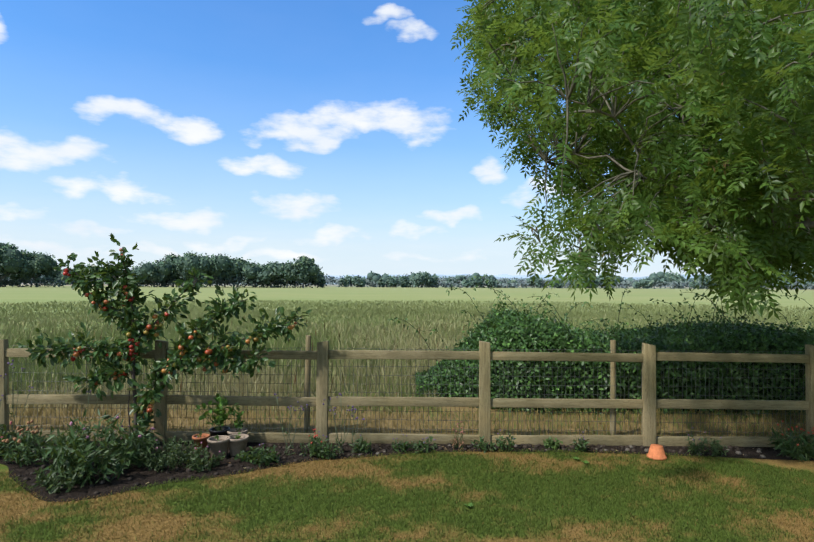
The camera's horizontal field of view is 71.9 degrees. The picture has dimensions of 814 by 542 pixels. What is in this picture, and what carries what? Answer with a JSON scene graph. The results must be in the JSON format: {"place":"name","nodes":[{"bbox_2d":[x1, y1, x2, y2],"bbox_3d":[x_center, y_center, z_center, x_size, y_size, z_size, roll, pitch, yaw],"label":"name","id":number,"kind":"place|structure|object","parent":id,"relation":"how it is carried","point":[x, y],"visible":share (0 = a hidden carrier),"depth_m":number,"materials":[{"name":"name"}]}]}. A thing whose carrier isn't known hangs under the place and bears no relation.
{"place":"outdoors","nodes":[
{"label":"outdoors","id":0,"kind":"place"},
{"bbox_2d":[8,272,796,283],"bbox_3d":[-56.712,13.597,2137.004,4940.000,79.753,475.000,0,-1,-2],"label":"hills","id":1,"kind":"structure","parent":0,"point":[635,278],"depth_m":2344.20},
{"bbox_2d":[0,0,810,276],"label":"sky","id":2,"kind":"structure","parent":0,"point":[329,132],"materials":[{"name":"blue"}]},
{"bbox_2d":[0,447,813,541],"bbox_3d":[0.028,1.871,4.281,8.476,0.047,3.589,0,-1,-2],"label":"lawn grass","id":3,"kind":"structure","parent":0,"point":[782,501],"depth_m":4.60,"materials":[{"name":"green plant"}]},
{"bbox_2d":[0,283,813,436],"bbox_3d":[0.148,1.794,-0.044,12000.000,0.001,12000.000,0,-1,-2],"label":"ground","id":4,"kind":"structure","parent":0,"point":[67,293],"depth_m":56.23,"materials":[{"name":"green plant"}]},
{"bbox_2d":[0,242,65,286],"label":"trees","id":5,"kind":"object","parent":4,"relation":"on","point":[18,267],"visible":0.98,"depth_m":197.96,"materials":[{"name":"green plant"}]},
{"bbox_2d":[48,263,138,284],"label":"trees","id":6,"kind":"object","parent":4,"relation":"on","point":[61,276],"visible":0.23,"depth_m":410.68,"materials":[{"name":"green plant"}]},
{"bbox_2d":[130,250,327,287],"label":"trees","id":7,"kind":"object","parent":4,"relation":"on","point":[220,269],"visible":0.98,"depth_m":229.10,"materials":[{"name":"green plant"}]},
{"bbox_2d":[0,271,805,287],"bbox_3d":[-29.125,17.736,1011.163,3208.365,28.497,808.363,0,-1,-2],"label":"trees","id":8,"kind":"object","parent":4,"relation":"on","point":[458,279],"visible":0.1,"depth_m":620.03,"materials":[{"name":"green plant"}]},
{"bbox_2d":[337,271,813,289],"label":"hedgerow","id":9,"kind":"object","parent":4,"relation":"on","point":[428,280],"visible":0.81,"depth_m":298.59,"materials":[{"name":"green plant"}]},
{"bbox_2d":[388,275,813,418],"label":"bramble thicket","id":10,"kind":"object","parent":4,"relation":"on","point":[508,329],"visible":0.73,"depth_m":8.06,"materials":[{"name":"green plant"}]},
{"bbox_2d":[450,0,813,319],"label":"ash tree","id":11,"kind":"object","parent":4,"relation":"on","point":[732,209],"visible":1,"depth_m":4.72,"materials":[{"name":"green plant"}]},
{"bbox_2d":[662,267,813,286],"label":"trees","id":12,"kind":"object","parent":4,"relation":"on","point":[670,277],"visible":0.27,"depth_m":541.05,"materials":[{"name":"green plant"}]},
{"bbox_2d":[0,440,813,501],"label":"flower bed ground","id":13,"kind":"structure","parent":0,"point":[144,475],"depth_m":5.49,"materials":[{"name":"soil"}]},
{"bbox_2d":[15,233,311,443],"bbox_3d":[-2.615,0.786,6.119,3.162,2.382,0.428,0,-1,-2],"label":"apple tree","id":14,"kind":"object","parent":13,"relation":"on","point":[181,353],"visible":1,"depth_m":6.07,"materials":[{"name":"green plant"}]},
{"bbox_2d":[0,335,813,446],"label":"wooden fence","id":15,"kind":"object","parent":13,"relation":"on","point":[648,403],"visible":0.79,"depth_m":6.29,"materials":[{"name":"brown wood"}]},
{"bbox_2d":[0,360,813,506],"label":"bed plants","id":16,"kind":"object","parent":13,"relation":"on","point":[74,461],"visible":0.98,"depth_m":5.55,"materials":[{"name":"green plant"}]},
{"bbox_2d":[192,392,666,459],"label":"plant pots","id":17,"kind":"object","parent":13,"relation":"on","point":[221,438],"visible":0.96,"depth_m":5.96,"materials":[{"name":"orange ceramic"}]},
{"bbox_2d":[324,274,638,278],"bbox_3d":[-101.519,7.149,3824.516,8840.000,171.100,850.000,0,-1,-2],"label":"hills","id":18,"kind":"structure","parent":0,"point":[511,276],"depth_m":4170.33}
]}

